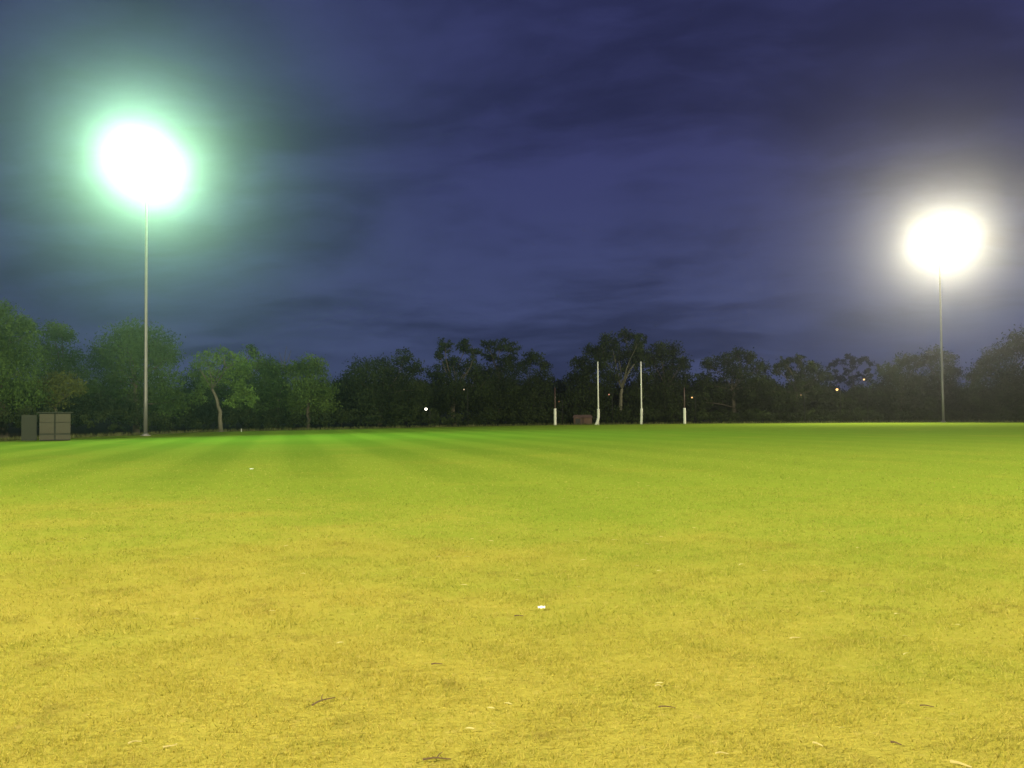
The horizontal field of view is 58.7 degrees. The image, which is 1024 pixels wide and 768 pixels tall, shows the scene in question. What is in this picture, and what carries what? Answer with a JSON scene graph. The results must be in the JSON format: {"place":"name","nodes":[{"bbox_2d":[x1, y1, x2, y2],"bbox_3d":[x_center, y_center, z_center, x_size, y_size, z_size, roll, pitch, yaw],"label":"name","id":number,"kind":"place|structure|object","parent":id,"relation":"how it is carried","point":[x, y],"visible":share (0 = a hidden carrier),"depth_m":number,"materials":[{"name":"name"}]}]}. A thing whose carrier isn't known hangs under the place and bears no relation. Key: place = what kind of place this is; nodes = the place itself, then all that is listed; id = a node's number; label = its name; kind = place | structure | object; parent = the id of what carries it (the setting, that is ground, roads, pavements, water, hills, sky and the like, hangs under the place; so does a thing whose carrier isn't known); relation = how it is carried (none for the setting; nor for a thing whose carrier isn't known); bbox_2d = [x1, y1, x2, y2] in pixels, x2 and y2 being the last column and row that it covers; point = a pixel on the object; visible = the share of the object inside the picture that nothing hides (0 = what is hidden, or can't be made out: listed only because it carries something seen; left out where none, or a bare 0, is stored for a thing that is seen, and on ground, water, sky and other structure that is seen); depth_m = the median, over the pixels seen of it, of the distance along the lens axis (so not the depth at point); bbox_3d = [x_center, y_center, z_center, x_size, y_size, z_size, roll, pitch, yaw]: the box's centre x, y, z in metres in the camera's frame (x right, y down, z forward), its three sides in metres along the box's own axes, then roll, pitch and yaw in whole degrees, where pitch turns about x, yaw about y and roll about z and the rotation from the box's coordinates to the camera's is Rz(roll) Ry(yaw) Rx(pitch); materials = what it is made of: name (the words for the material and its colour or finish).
{"place":"outdoors","nodes":[
{"label":"outdoors","id":0,"kind":"place"},
{"bbox_2d":[130,155,165,435],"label":"floodlight tower","id":1,"kind":"structure","parent":0,"point":[148,161],"depth_m":82.52,"materials":[{"name":"metal"}]},
{"bbox_2d":[0,402,1023,767],"bbox_3d":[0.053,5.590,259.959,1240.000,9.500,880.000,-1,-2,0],"label":"ground","id":2,"kind":"structure","parent":0,"point":[774,440],"depth_m":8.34,"materials":[{"name":"green plant"}]},
{"bbox_2d":[0,297,56,437],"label":"gum tree","id":3,"kind":"object","parent":2,"relation":"on","point":[10,350],"visible":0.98,"depth_m":77.41,"materials":[{"name":"green plant"}]},
{"bbox_2d":[21,412,72,440],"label":"shed","id":4,"kind":"structure","parent":2,"relation":"on","point":[54,425],"depth_m":66.34,"materials":[{"name":"grey metal"}]},
{"bbox_2d":[39,414,53,433],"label":"door","id":5,"kind":"structure","parent":4,"relation":"in","point":[45,427],"depth_m":66.24,"materials":[{"name":"grey metal"}]},
{"bbox_2d":[56,414,70,432],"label":"door","id":6,"kind":"structure","parent":4,"relation":"in","point":[61,427],"depth_m":66.73,"materials":[{"name":"grey metal"}]},
{"bbox_2d":[13,370,88,410],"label":"bushy tree","id":7,"kind":"object","parent":2,"relation":"on","point":[55,385],"visible":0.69,"depth_m":79.84,"materials":[{"name":"green plant"}]},
{"bbox_2d":[29,319,102,410],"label":"gum tree","id":8,"kind":"object","parent":2,"relation":"on","point":[56,331],"visible":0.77,"depth_m":90.07,"materials":[{"name":"green plant"}]},
{"bbox_2d":[75,313,196,433],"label":"gum tree","id":9,"kind":"object","parent":2,"relation":"on","point":[130,342],"visible":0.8,"depth_m":94.35,"materials":[{"name":"green plant"}]},
{"bbox_2d":[185,344,259,431],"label":"gum tree","id":10,"kind":"object","parent":2,"relation":"on","point":[244,370],"visible":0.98,"depth_m":101.34,"materials":[{"name":"green plant"}]},
{"bbox_2d":[172,344,289,429],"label":"gum tree","id":11,"kind":"object","parent":2,"relation":"on","point":[252,351],"visible":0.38,"depth_m":115.52,"materials":[{"name":"green plant"}]},
{"bbox_2d":[246,347,306,429],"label":"gum tree","id":12,"kind":"object","parent":2,"relation":"on","point":[272,389],"visible":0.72,"depth_m":113.28,"materials":[{"name":"green plant"}]},
{"bbox_2d":[279,351,342,428],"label":"gum tree","id":13,"kind":"object","parent":2,"relation":"on","point":[305,368],"visible":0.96,"depth_m":112.79,"materials":[{"name":"green plant"}]},
{"bbox_2d":[311,695,335,705],"bbox_3d":[-1.062,1.755,5.072,0.050,0.028,0.172,-2,-2,36],"label":"twig","id":14,"kind":"object","parent":2,"relation":"on","point":[321,700],"visible":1,"depth_m":5.07,"materials":[{"name":"brown wood"}]},
{"bbox_2d":[331,380,346,426],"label":"gum tree","id":15,"kind":"object","parent":2,"relation":"on","point":[340,424],"visible":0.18,"depth_m":124.71,"materials":[{"name":"green plant"}]},
{"bbox_2d":[333,347,439,427],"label":"gum tree","id":16,"kind":"object","parent":2,"relation":"on","point":[359,378],"visible":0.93,"depth_m":121.27,"materials":[{"name":"green plant"}]},
{"bbox_2d":[423,752,450,760],"bbox_3d":[-0.346,1.719,4.204,0.132,0.027,0.040,0,-2,-3],"label":"twig","id":17,"kind":"object","parent":2,"relation":"on","point":[437,757],"visible":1,"depth_m":4.20,"materials":[{"name":"brown wood"}]},
{"bbox_2d":[421,337,498,425],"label":"gum tree","id":18,"kind":"object","parent":2,"relation":"on","point":[452,386],"visible":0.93,"depth_m":133.37,"materials":[{"name":"green plant"}]},
{"bbox_2d":[472,337,528,424],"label":"gum tree","id":19,"kind":"object","parent":2,"relation":"on","point":[500,379],"visible":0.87,"depth_m":139.46,"materials":[{"name":"green plant"}]},
{"bbox_2d":[0,371,1022,418],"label":"woods","id":20,"kind":"object","parent":2,"relation":"on","point":[617,385],"visible":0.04,"depth_m":159.35,"materials":[{"name":"green plant"}]},
{"bbox_2d":[0,389,1023,431],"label":"undergrowth","id":21,"kind":"object","parent":2,"relation":"on","point":[104,406],"visible":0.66,"depth_m":125.42,"materials":[{"name":"green plant"}]},
{"bbox_2d":[0,419,1023,440],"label":"rough grass","id":22,"kind":"structure","parent":2,"relation":"on","point":[167,432],"depth_m":116.56,"materials":[{"name":"green plant"}]},
{"bbox_2d":[506,348,563,424],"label":"gum tree","id":23,"kind":"object","parent":2,"relation":"on","point":[529,385],"visible":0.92,"depth_m":138.75,"materials":[{"name":"green plant"}]},
{"bbox_2d":[554,388,556,424],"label":"goal post","id":24,"kind":"object","parent":2,"relation":"on","point":[555,423],"visible":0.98,"depth_m":129.93,"materials":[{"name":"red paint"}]},
{"bbox_2d":[545,381,575,419],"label":"gum tree","id":25,"kind":"object","parent":2,"relation":"on","point":[562,390],"visible":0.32,"depth_m":146.89,"materials":[{"name":"green plant"}]},
{"bbox_2d":[558,400,562,424],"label":"street lamp","id":26,"kind":"object","parent":2,"relation":"on","point":[562,410],"visible":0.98,"depth_m":136.00,"materials":[{"name":"metal"}]},
{"bbox_2d":[572,415,592,424],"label":"brick hut","id":27,"kind":"object","parent":2,"relation":"on","point":[583,419],"visible":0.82,"depth_m":135.94,"materials":[{"name":"brick"}]},
{"bbox_2d":[595,362,599,424],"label":"goal post","id":28,"kind":"object","parent":2,"relation":"on","point":[598,416],"visible":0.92,"depth_m":129.89,"materials":[{"name":"white metal"}]},
{"bbox_2d":[556,327,658,423],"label":"gum tree","id":29,"kind":"object","parent":2,"relation":"on","point":[635,355],"visible":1,"depth_m":140.56,"materials":[{"name":"green plant"}]},
{"bbox_2d":[608,393,612,422],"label":"street lamp","id":30,"kind":"object","parent":2,"relation":"on","point":[612,405],"visible":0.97,"depth_m":136.00,"materials":[{"name":"metal"}]},
{"bbox_2d":[640,362,642,424],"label":"goal post","id":31,"kind":"object","parent":2,"relation":"on","point":[641,416],"visible":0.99,"depth_m":130.91,"materials":[{"name":"white metal"}]},
{"bbox_2d":[626,339,696,422],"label":"gum tree","id":32,"kind":"object","parent":2,"relation":"on","point":[668,383],"visible":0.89,"depth_m":142.85,"materials":[{"name":"green plant"}]},
{"bbox_2d":[683,388,685,423],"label":"goal post","id":33,"kind":"object","parent":2,"relation":"on","point":[684,415],"visible":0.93,"depth_m":129.58,"materials":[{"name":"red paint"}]},
{"bbox_2d":[679,346,776,419],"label":"gum tree","id":34,"kind":"object","parent":2,"relation":"on","point":[737,372],"visible":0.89,"depth_m":140.60,"materials":[{"name":"green plant"}]},
{"bbox_2d":[757,354,835,421],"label":"gum tree","id":35,"kind":"object","parent":2,"relation":"on","point":[802,382],"visible":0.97,"depth_m":138.28,"materials":[{"name":"green plant"}]},
{"bbox_2d":[836,388,840,416],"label":"street lamp","id":36,"kind":"object","parent":2,"relation":"on","point":[840,400],"visible":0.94,"depth_m":132.38,"materials":[{"name":"metal"}]},
{"bbox_2d":[817,381,885,421],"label":"gum tree","id":37,"kind":"object","parent":2,"relation":"on","point":[859,397],"visible":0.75,"depth_m":137.50,"materials":[{"name":"green plant"}]},
{"bbox_2d":[820,353,882,387],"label":"gum tree","id":38,"kind":"object","parent":2,"relation":"on","point":[839,378],"visible":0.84,"depth_m":214.91,"materials":[{"name":"green plant"}]},
{"bbox_2d":[863,378,867,409],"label":"street lamp","id":39,"kind":"object","parent":2,"relation":"on","point":[867,393],"visible":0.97,"depth_m":133.31,"materials":[{"name":"metal"}]},
{"bbox_2d":[862,351,940,419],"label":"gum tree","id":40,"kind":"object","parent":2,"relation":"on","point":[912,380],"visible":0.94,"depth_m":132.64,"materials":[{"name":"green plant"}]},
{"bbox_2d":[913,344,971,418],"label":"gum tree","id":41,"kind":"object","parent":2,"relation":"on","point":[951,383],"visible":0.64,"depth_m":134.50,"materials":[{"name":"green plant"}]},
{"bbox_2d":[950,760,971,767],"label":"stick","id":42,"kind":"object","parent":2,"relation":"on","point":[955,762],"visible":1,"depth_m":4.08,"materials":[{"name":"yellow wood"}]},
{"bbox_2d":[953,323,1023,420],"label":"gum tree","id":43,"kind":"object","parent":2,"relation":"on","point":[1008,382],"visible":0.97,"depth_m":124.54,"materials":[{"name":"green plant"}]},
{"bbox_2d":[0,0,1023,398],"label":"sky","id":44,"kind":"structure","parent":0,"point":[344,179],"materials":[{"name":"blue"}]},
{"bbox_2d":[926,235,950,421],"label":"floodlight tower","id":45,"kind":"structure","parent":0,"point":[938,239],"depth_m":123.77,"materials":[{"name":"metal"}]}
]}

